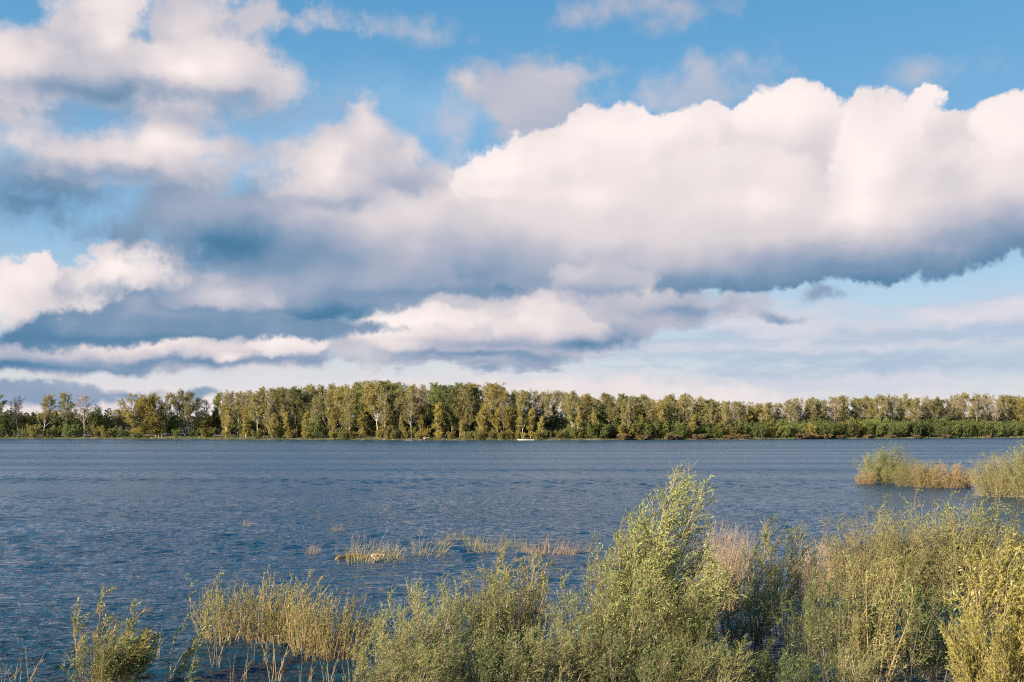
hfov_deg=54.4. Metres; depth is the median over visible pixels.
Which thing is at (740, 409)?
poplar tree
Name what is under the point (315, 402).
poplar tree
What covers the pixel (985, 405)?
sparse tree
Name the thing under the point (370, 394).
poplar tree
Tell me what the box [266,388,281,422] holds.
poplar tree
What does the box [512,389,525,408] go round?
poplar tree
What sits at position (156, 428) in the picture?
spreading tree
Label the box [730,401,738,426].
sparse tree
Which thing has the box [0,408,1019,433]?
undergrowth
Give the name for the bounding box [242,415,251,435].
young tree
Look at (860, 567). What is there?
willow thicket
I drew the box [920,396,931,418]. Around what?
sparse tree
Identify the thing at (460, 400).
poplar tree
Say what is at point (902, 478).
willow thicket
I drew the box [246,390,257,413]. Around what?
poplar tree
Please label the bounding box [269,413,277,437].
young tree
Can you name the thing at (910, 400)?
poplar tree
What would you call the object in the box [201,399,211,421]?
bare tree
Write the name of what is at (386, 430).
dry scrub
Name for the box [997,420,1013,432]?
willow bush
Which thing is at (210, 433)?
willow bush
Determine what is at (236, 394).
poplar tree
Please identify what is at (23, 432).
willow bush
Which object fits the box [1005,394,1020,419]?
poplar tree
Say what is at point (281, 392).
poplar tree
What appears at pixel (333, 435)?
willow bush
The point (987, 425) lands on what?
willow bush
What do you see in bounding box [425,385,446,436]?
poplar tree
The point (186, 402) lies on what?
spreading tree
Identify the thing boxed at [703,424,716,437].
willow bush
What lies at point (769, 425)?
willow bush
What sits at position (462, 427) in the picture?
young tree
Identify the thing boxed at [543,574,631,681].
willow bush
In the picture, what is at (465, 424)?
young tree
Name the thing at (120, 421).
young tree
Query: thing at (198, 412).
sparse tree
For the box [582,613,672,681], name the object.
willow bush
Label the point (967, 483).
willow thicket
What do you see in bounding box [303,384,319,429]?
poplar tree
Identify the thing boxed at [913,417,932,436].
willow bush
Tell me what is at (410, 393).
poplar tree
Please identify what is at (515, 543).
reed tuft
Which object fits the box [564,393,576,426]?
poplar tree
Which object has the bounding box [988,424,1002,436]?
willow bush
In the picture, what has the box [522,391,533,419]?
poplar tree
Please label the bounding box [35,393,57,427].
poplar tree
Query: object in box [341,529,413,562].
reed tuft
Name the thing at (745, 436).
dry scrub
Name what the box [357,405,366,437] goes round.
young tree
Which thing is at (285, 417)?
young tree
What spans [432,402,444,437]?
young tree
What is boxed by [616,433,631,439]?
dry scrub
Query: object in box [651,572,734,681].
willow bush
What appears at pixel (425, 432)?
willow bush
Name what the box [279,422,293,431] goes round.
willow bush
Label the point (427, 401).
sparse tree
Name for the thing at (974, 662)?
willow bush
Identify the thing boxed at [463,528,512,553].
reed tuft
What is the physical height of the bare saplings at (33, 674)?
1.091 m
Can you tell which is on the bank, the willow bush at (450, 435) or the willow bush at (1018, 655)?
the willow bush at (450, 435)
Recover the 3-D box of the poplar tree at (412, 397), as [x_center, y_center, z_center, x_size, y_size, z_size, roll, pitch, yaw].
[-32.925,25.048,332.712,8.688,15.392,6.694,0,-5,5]
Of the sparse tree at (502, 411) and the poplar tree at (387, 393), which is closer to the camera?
the sparse tree at (502, 411)
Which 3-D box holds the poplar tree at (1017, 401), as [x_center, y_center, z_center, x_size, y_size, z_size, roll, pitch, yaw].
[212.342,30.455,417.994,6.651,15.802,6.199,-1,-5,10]
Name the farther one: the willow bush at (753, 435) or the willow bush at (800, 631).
the willow bush at (753, 435)
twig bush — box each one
[787,540,847,598]
[792,525,889,598]
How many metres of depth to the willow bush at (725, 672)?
20.68 m
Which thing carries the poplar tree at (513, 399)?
on the bank
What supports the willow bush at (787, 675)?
in the river
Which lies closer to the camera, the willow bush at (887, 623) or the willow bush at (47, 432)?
the willow bush at (887, 623)
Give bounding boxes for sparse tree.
[194,401,204,434]
[219,390,234,415]
[219,391,234,409]
[238,391,254,436]
[238,392,248,413]
[283,388,299,435]
[413,386,429,435]
[422,390,430,428]
[497,398,507,422]
[528,388,537,409]
[528,393,545,427]
[538,390,552,416]
[550,390,561,428]
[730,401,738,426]
[772,403,781,421]
[795,399,807,419]
[828,396,839,421]
[885,394,898,419]
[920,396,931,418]
[948,394,958,418]
[954,393,969,419]
[972,392,983,419]
[979,396,992,422]
[988,397,1002,432]
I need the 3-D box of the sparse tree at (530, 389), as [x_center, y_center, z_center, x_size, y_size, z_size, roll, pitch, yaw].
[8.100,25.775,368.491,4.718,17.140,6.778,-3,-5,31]
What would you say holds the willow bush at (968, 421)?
on the bank
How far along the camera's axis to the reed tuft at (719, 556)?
32.12 m
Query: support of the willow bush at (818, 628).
in the river
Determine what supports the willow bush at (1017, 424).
on the bank
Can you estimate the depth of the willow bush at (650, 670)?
20.75 m
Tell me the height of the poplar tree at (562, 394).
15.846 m
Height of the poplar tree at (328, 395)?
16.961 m
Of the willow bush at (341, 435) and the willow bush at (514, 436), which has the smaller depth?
the willow bush at (514, 436)
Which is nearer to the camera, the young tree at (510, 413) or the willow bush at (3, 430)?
the young tree at (510, 413)
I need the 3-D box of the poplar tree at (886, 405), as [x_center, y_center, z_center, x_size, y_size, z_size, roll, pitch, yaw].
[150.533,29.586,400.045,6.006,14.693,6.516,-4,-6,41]
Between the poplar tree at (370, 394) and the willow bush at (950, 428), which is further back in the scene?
the willow bush at (950, 428)
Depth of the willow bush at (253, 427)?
354.43 m
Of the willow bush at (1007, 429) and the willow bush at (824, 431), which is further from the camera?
the willow bush at (1007, 429)
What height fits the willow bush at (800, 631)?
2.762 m
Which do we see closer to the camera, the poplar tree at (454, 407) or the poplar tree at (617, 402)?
the poplar tree at (454, 407)
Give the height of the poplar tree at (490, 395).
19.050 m
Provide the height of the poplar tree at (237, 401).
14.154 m
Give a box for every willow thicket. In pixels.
[812,493,942,603]
[840,484,978,603]
[852,448,903,483]
[854,470,877,484]
[867,443,916,483]
[874,491,1020,607]
[884,451,927,486]
[906,459,956,487]
[907,488,1023,600]
[928,461,968,488]
[935,493,1023,605]
[951,466,974,487]
[963,449,1023,497]
[976,441,1023,495]
[991,439,1023,498]
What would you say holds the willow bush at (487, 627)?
in the river
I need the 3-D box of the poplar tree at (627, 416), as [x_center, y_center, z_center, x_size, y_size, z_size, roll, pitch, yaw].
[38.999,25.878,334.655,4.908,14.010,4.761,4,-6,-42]
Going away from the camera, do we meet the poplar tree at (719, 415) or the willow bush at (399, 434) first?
the willow bush at (399, 434)
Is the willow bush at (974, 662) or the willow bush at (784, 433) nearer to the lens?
the willow bush at (974, 662)
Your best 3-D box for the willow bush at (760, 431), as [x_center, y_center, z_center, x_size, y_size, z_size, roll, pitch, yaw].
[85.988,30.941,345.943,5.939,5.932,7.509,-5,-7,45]
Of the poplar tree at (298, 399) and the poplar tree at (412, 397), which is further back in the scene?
the poplar tree at (298, 399)
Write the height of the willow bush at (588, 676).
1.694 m
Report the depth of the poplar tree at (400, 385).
368.42 m
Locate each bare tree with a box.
[8,396,24,435]
[73,395,92,434]
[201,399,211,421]
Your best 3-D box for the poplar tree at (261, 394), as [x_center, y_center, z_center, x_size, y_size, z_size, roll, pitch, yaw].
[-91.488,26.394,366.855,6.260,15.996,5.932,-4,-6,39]
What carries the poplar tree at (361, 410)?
on the bank
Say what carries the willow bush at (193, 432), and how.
on the bank
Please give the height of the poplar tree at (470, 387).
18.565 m
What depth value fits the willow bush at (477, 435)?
326.53 m
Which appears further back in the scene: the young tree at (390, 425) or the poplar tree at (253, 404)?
the poplar tree at (253, 404)
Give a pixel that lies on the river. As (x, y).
(148, 523)
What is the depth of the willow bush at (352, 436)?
335.29 m
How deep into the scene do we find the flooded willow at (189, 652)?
23.22 m
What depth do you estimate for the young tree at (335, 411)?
337.69 m
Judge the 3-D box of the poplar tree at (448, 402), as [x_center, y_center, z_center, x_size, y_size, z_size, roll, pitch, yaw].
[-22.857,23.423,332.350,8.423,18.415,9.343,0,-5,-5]
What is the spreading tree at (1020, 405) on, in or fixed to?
on the bank
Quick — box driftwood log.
[335,553,366,558]
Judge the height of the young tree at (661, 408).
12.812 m
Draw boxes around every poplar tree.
[0,394,13,427]
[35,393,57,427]
[57,392,77,420]
[211,391,222,433]
[231,391,245,428]
[233,397,244,435]
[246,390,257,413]
[246,393,270,429]
[251,394,262,422]
[255,386,267,415]
[257,391,270,421]
[261,393,273,437]
[264,387,281,414]
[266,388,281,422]
[277,387,290,416]
[284,386,307,435]
[290,387,303,423]
[298,383,311,408]
[298,386,310,418]
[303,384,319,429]
[307,395,324,437]
[316,384,326,425]
[321,389,336,429]
[323,384,339,429]
[327,385,347,429]
[332,383,352,431]
[339,386,356,437]
[351,381,368,435]
[355,401,368,437]
[356,380,382,429]
[365,397,376,434]
[373,382,384,423]
[376,380,387,416]
[377,386,394,429]
[378,381,396,425]
[380,384,403,430]
[382,382,408,430]
[387,386,414,435]
[397,382,408,414]
[400,383,417,417]
[400,394,426,437]
[407,388,423,425]
[420,384,429,418]
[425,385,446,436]
[429,382,443,404]
[431,384,455,437]
[446,388,457,429]
[448,382,462,422]
[448,383,474,436]
[459,392,476,430]
[463,382,475,425]
[468,382,484,404]
[472,385,484,425]
[473,393,482,426]
[479,381,490,403]
[480,382,507,437]
[482,390,494,424]
[491,386,501,431]
[499,390,511,421]
[508,389,520,407]
[511,395,522,426]
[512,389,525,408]
[514,395,528,430]
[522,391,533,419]
[534,391,552,416]
[540,393,554,426]
[549,390,566,431]
[559,391,574,425]
[562,390,576,424]
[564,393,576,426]
[574,393,593,423]
[574,395,585,413]
[585,397,598,420]
[592,399,604,420]
[597,392,616,423]
[597,405,611,425]
[603,399,618,421]
[614,399,622,418]
[618,393,627,417]
[619,398,627,422]
[620,398,632,429]
[629,395,641,417]
[634,394,653,416]
[634,406,649,423]
[638,399,658,429]
[650,399,658,420]
[655,399,666,425]
[662,395,677,420]
[663,400,677,423]
[667,393,677,415]
[673,399,682,419]
[674,395,689,424]
[680,393,690,411]
[682,395,696,421]
[690,403,707,425]
[692,395,706,422]
[700,399,712,423]
[704,398,718,431]
[714,400,721,421]
[720,403,734,422]
[721,401,731,430]
[732,401,747,423]
[736,403,748,423]
[758,401,774,421]
[774,403,785,418]
[781,398,798,423]
[792,397,802,420]
[805,398,819,423]
[814,399,828,421]
[822,399,829,412]
[827,396,839,416]
[834,395,851,422]
[840,396,850,419]
[848,397,863,420]
[859,398,868,420]
[862,395,876,420]
[870,394,886,419]
[880,397,892,418]
[890,396,901,418]
[893,393,910,421]
[905,397,921,420]
[907,398,921,419]
[923,399,938,423]
[949,395,967,416]
[957,392,975,417]
[968,396,983,416]
[979,394,994,418]
[998,394,1019,419]
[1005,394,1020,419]
[1013,395,1022,414]
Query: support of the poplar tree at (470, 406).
on the bank
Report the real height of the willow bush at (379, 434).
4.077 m
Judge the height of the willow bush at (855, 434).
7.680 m
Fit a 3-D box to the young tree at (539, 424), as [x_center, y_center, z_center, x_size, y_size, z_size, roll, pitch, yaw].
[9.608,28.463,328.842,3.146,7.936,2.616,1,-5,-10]
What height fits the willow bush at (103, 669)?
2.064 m
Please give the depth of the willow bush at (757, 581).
27.49 m
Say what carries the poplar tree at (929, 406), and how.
on the bank
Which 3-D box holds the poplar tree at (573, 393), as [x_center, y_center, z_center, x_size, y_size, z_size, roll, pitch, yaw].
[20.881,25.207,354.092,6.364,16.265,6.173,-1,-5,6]
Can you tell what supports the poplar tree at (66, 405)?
on the bank
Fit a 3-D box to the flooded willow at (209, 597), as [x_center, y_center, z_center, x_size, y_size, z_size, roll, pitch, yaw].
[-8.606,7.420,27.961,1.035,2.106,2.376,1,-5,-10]
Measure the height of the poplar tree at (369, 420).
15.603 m
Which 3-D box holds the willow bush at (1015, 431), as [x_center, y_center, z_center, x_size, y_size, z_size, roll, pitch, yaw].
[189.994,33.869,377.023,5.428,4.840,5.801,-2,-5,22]
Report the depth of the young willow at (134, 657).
22.08 m
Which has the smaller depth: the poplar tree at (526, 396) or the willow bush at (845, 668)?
the willow bush at (845, 668)
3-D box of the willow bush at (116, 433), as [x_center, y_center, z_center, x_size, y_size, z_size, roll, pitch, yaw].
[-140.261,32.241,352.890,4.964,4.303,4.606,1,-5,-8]
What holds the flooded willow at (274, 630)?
in the river
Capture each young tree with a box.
[49,409,58,430]
[116,409,125,430]
[212,410,221,432]
[218,403,231,434]
[220,406,234,437]
[240,405,254,436]
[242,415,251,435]
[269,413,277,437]
[281,412,290,435]
[300,411,308,431]
[326,406,340,434]
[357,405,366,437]
[385,414,393,434]
[399,415,404,437]
[415,406,427,437]
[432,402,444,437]
[458,411,469,434]
[459,421,465,437]
[474,405,488,437]
[477,411,487,436]
[490,408,501,437]
[502,406,514,434]
[504,411,513,437]
[513,408,526,437]
[525,407,536,437]
[537,416,545,437]
[573,402,584,437]
[589,413,598,437]
[619,403,631,431]
[634,405,644,435]
[655,402,667,437]
[687,414,696,435]
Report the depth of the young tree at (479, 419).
328.40 m
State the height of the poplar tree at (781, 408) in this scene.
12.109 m
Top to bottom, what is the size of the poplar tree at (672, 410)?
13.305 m
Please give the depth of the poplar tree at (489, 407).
351.08 m
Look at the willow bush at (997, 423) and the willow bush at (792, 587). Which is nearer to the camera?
the willow bush at (792, 587)
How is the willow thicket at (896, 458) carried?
in the river
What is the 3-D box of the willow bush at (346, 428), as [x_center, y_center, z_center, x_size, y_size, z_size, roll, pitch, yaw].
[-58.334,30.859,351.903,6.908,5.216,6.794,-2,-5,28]
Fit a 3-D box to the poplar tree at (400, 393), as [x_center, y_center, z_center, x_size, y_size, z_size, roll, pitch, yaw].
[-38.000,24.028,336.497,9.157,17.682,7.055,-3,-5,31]
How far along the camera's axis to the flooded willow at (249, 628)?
27.40 m
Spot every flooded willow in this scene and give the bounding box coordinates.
[167,611,216,681]
[181,644,202,681]
[184,571,227,637]
[186,584,247,638]
[197,573,272,645]
[213,587,261,639]
[227,579,299,643]
[233,576,291,642]
[248,588,322,645]
[254,564,330,645]
[279,581,361,659]
[284,594,334,650]
[295,587,392,660]
[297,585,364,660]
[309,594,386,661]
[352,605,389,663]
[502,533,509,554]
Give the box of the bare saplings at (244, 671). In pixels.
[228,647,253,681]
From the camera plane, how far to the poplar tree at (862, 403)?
400.07 m
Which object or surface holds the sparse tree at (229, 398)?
on the bank
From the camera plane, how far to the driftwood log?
44.00 m
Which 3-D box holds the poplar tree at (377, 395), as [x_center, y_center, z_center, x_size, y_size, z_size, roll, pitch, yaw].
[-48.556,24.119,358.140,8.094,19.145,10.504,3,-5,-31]
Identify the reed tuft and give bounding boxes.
[302,541,322,554]
[334,539,385,564]
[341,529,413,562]
[375,541,408,558]
[403,535,457,556]
[444,526,471,540]
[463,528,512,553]
[499,534,527,547]
[515,540,536,552]
[526,533,570,555]
[561,544,578,555]
[569,539,598,551]
[685,518,753,610]
[707,523,761,608]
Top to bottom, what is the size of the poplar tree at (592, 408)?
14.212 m
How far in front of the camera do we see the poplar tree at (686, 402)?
381.01 m
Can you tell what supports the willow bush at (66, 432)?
on the bank
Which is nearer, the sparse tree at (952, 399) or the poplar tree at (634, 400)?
the poplar tree at (634, 400)
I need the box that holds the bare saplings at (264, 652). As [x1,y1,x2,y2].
[251,635,272,666]
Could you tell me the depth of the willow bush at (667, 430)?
336.69 m
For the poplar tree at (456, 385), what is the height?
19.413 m
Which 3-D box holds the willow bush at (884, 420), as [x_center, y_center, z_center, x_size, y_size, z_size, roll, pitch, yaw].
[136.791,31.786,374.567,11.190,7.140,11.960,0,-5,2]
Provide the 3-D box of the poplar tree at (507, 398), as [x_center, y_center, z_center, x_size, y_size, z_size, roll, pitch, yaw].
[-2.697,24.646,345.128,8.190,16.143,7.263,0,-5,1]
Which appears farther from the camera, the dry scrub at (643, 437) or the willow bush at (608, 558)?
the dry scrub at (643, 437)
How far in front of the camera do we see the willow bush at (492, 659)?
21.13 m
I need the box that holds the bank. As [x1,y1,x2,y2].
[0,421,1023,440]
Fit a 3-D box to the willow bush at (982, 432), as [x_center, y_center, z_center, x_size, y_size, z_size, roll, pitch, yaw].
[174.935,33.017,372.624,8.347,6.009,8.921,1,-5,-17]
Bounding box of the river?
[0,438,1023,681]
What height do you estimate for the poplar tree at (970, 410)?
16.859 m
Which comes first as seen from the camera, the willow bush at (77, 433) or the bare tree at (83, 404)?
the willow bush at (77, 433)
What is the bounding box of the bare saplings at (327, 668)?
[318,648,341,681]
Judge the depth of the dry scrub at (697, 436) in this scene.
335.30 m
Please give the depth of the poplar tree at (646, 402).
337.83 m
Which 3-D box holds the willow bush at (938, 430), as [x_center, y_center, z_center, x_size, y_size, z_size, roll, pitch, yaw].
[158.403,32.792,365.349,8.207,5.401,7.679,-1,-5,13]
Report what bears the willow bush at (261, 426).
on the bank
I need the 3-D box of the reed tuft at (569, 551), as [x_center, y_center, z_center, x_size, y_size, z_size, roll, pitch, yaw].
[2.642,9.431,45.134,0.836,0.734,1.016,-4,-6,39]
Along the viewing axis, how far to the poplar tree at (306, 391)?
363.20 m
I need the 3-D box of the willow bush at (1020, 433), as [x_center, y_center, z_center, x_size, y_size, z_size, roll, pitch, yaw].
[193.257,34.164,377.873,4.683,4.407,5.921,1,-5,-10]
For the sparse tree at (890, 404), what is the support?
on the bank
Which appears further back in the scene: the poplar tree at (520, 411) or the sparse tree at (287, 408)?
the sparse tree at (287, 408)
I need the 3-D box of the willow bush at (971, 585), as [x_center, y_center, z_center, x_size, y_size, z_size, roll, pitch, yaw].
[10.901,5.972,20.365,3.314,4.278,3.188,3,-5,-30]
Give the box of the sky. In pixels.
[0,0,1023,419]
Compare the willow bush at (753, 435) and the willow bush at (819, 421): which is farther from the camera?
the willow bush at (819, 421)
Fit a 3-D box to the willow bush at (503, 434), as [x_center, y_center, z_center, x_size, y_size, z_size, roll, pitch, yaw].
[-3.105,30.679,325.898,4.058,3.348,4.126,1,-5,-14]
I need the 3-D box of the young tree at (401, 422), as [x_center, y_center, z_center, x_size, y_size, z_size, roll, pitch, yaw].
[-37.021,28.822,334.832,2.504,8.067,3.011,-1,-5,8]
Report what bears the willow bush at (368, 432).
on the bank
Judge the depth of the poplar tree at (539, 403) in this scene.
367.31 m
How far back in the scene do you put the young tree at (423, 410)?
332.97 m
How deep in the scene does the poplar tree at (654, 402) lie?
356.38 m
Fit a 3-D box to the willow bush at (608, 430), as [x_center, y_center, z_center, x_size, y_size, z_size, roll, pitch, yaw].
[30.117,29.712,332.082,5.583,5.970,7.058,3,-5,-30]
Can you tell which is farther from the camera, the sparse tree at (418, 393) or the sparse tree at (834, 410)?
the sparse tree at (834, 410)
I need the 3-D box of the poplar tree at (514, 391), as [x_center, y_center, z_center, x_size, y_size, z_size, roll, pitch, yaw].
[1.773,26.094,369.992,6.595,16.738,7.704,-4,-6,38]
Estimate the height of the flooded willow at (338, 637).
1.905 m
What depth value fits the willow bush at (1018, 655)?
21.09 m
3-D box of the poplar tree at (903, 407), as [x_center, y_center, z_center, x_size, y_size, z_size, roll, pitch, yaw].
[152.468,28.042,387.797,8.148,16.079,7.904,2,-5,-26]
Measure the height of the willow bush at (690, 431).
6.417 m
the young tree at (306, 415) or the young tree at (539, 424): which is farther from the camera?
the young tree at (306, 415)
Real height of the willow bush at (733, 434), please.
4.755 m
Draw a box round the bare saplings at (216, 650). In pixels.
[205,629,229,666]
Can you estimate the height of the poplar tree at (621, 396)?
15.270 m
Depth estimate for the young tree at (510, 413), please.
328.68 m
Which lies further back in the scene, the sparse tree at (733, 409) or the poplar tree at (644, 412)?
the sparse tree at (733, 409)
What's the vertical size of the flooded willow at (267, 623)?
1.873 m
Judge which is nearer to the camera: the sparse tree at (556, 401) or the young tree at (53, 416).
the sparse tree at (556, 401)
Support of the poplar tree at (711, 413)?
on the bank
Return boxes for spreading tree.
[114,393,163,436]
[140,392,175,436]
[168,389,202,435]
[738,401,775,424]
[924,396,959,420]
[1002,396,1023,423]
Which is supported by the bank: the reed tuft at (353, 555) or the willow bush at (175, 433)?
the willow bush at (175, 433)
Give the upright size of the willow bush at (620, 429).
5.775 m
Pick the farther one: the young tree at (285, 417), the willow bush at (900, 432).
the willow bush at (900, 432)
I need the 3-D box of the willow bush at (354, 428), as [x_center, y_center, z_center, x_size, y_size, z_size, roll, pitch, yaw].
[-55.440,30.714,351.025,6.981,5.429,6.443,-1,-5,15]
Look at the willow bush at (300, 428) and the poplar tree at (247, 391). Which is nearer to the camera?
the willow bush at (300, 428)
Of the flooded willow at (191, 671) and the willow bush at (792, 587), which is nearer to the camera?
the flooded willow at (191, 671)
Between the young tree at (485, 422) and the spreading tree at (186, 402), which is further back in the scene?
the spreading tree at (186, 402)
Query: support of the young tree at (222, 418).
on the bank
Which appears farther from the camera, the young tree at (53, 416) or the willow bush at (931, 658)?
the young tree at (53, 416)
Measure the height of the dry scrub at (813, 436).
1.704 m
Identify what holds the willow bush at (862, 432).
on the bank
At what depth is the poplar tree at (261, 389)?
384.31 m
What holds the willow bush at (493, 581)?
in the river
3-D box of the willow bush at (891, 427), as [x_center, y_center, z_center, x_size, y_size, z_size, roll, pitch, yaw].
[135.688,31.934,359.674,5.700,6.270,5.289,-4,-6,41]
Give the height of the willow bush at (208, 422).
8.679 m
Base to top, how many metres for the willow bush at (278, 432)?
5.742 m
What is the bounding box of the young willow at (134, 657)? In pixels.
[59,583,162,681]
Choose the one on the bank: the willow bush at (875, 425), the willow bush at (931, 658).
the willow bush at (875, 425)
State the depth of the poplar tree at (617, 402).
357.87 m
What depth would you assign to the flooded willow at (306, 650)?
25.46 m
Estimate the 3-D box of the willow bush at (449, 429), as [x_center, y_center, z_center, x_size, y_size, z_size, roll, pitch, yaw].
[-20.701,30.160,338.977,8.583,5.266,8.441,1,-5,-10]
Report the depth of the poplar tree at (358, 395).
341.04 m
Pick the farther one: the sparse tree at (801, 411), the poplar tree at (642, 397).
the sparse tree at (801, 411)
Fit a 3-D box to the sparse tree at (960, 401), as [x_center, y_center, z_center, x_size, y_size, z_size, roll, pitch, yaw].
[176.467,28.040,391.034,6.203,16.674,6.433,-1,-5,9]
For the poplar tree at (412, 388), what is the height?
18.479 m
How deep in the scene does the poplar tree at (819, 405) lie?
375.81 m
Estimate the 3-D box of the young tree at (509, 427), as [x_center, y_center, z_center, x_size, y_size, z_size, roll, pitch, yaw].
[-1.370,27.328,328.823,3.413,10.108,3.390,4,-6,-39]
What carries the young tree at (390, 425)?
on the bank
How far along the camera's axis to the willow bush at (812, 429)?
350.30 m
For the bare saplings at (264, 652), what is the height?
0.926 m
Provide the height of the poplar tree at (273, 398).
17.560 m
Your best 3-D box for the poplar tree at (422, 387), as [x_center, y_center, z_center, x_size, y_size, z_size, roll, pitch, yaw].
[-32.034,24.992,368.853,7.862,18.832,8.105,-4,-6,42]
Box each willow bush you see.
[0,408,28,434]
[0,427,8,437]
[6,429,17,436]
[15,411,48,431]
[19,427,28,436]
[24,423,41,437]
[41,428,52,437]
[51,425,63,436]
[53,410,94,433]
[62,422,74,437]
[67,610,129,681]
[70,428,87,437]
[81,404,101,434]
[86,412,118,433]
[89,425,103,436]
[99,428,114,437]
[108,426,121,436]
[118,429,131,435]
[132,431,142,437]
[159,409,183,434]
[171,429,179,437]
[187,429,199,436]
[191,412,219,434]
[197,427,217,436]
[231,420,245,434]
[241,420,257,435]
[250,429,265,438]
[255,419,283,433]
[267,423,284,437]
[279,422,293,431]
[286,429,296,437]
[293,421,308,435]
[301,413,324,437]
[301,431,309,438]
[319,427,329,435]
[328,432,337,438]
[335,428,350,438]
[340,423,354,433]
[342,627,428,681]
[347,431,358,438]
[348,422,360,435]
[350,632,457,681]
[358,423,374,434]
[363,588,451,681]
[368,423,385,436]
[375,427,383,438]
[378,570,475,680]
[384,430,395,438]
[395,428,401,438]
[396,421,412,431]
[400,426,416,437]
[401,625,485,681]
[407,421,419,433]
[421,426,430,437]
[434,567,522,681]
[434,631,509,681]
[442,423,459,436]
[443,617,564,681]
[446,430,455,438]
[459,559,530,677]
[464,431,473,438]
[473,430,484,438]
[474,544,556,665]
[485,429,495,438]
[493,609,581,681]
[497,430,507,438]
[499,424,516,435]
[504,625,598,681]
[508,430,520,438]
[522,557,558,660]
[523,421,544,435]
[531,425,544,435]
[532,429,542,438]
[542,428,547,438]
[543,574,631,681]
[547,548,685,681]
[553,430,562,437]
[556,627,622,681]
[559,426,576,437]
[571,427,584,437]
[573,421,593,437]
[577,457,747,669]
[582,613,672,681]
[584,419,608,437]
[585,507,641,665]
[597,421,612,438]
[599,625,707,681]
[604,420,619,437]
[616,422,634,437]
[625,423,639,438]
[631,417,657,438]
[636,418,663,437]
[645,620,730,681]
[650,420,667,437]
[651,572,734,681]
[652,632,759,681]
[657,417,679,434]
[667,421,692,438]
[674,420,697,438]
[695,426,708,433]
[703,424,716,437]
[711,427,723,437]
[715,422,739,437]
[716,570,792,657]
[717,635,788,681]
[723,425,737,437]
[735,421,750,434]
[738,513,781,640]
[739,635,841,681]
[745,516,823,636]
[748,427,757,437]
[750,422,768,437]
[758,420,773,436]
[762,419,784,433]
[766,424,779,436]
[767,568,852,666]
[773,424,791,437]
[784,421,804,437]
[793,420,818,433]
[802,561,898,681]
[803,422,820,434]
[805,418,826,426]
[810,422,834,437]
[820,420,839,434]
[827,422,842,437]
[828,418,859,437]
[829,545,926,681]
[832,633,887,681]
[839,417,862,436]
[856,420,868,436]
[859,416,889,433]
[859,552,964,681]
[861,419,882,436]
[873,420,887,436]
[874,416,893,431]
[878,422,893,434]
[887,420,909,436]
[894,419,915,436]
[904,418,923,436]
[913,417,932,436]
[916,604,962,681]
[922,423,939,436]
[932,416,952,427]
[932,423,954,436]
[936,419,961,435]
[936,602,1023,681]
[943,526,1023,681]
[952,420,968,437]
[960,420,976,436]
[962,417,983,433]
[968,421,990,436]
[973,419,1001,436]
[976,549,1023,681]
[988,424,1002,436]
[992,419,1004,433]
[995,420,1012,436]
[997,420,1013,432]
[1006,424,1020,435]
[1010,419,1023,430]
[1017,427,1023,435]
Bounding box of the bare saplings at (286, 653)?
[260,636,294,681]
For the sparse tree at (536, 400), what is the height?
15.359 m
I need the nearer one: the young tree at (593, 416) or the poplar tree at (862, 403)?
the young tree at (593, 416)
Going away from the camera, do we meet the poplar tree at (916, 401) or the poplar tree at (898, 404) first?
the poplar tree at (916, 401)
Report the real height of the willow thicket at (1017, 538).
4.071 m
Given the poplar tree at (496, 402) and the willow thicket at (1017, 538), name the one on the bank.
the poplar tree at (496, 402)
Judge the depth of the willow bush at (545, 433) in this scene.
328.12 m
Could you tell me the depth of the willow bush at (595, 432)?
329.17 m
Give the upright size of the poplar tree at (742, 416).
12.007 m
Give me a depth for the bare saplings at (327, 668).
22.73 m
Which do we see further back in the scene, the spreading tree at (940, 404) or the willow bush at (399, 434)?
the spreading tree at (940, 404)
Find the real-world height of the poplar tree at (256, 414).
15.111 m
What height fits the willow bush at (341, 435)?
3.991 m
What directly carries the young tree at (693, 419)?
on the bank
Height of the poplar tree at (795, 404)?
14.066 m
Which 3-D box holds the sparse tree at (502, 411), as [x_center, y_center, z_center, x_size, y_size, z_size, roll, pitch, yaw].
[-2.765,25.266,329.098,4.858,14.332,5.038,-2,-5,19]
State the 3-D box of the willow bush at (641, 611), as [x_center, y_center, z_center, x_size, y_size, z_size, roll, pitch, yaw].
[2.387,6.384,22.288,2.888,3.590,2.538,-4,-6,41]
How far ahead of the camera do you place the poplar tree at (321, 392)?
359.62 m
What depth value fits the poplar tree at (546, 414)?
350.93 m
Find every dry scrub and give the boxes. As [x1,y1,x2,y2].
[382,427,389,437]
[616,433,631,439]
[635,435,648,439]
[663,433,680,439]
[691,433,707,438]
[722,435,732,438]
[737,433,750,438]
[795,432,811,438]
[808,434,822,438]
[823,434,833,438]
[882,435,895,437]
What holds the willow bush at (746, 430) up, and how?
on the bank
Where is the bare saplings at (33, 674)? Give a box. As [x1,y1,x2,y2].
[0,647,52,681]
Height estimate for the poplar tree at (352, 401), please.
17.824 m
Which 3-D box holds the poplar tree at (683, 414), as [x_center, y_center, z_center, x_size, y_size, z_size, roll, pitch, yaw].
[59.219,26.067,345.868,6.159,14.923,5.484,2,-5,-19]
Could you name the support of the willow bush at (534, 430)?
on the bank
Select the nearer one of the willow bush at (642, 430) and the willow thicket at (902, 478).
the willow thicket at (902, 478)
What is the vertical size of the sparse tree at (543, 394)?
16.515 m
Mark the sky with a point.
(756, 201)
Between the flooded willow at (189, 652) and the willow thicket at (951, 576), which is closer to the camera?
the flooded willow at (189, 652)
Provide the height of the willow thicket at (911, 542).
4.322 m
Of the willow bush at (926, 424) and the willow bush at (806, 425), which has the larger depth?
the willow bush at (926, 424)
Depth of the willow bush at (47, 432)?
356.31 m

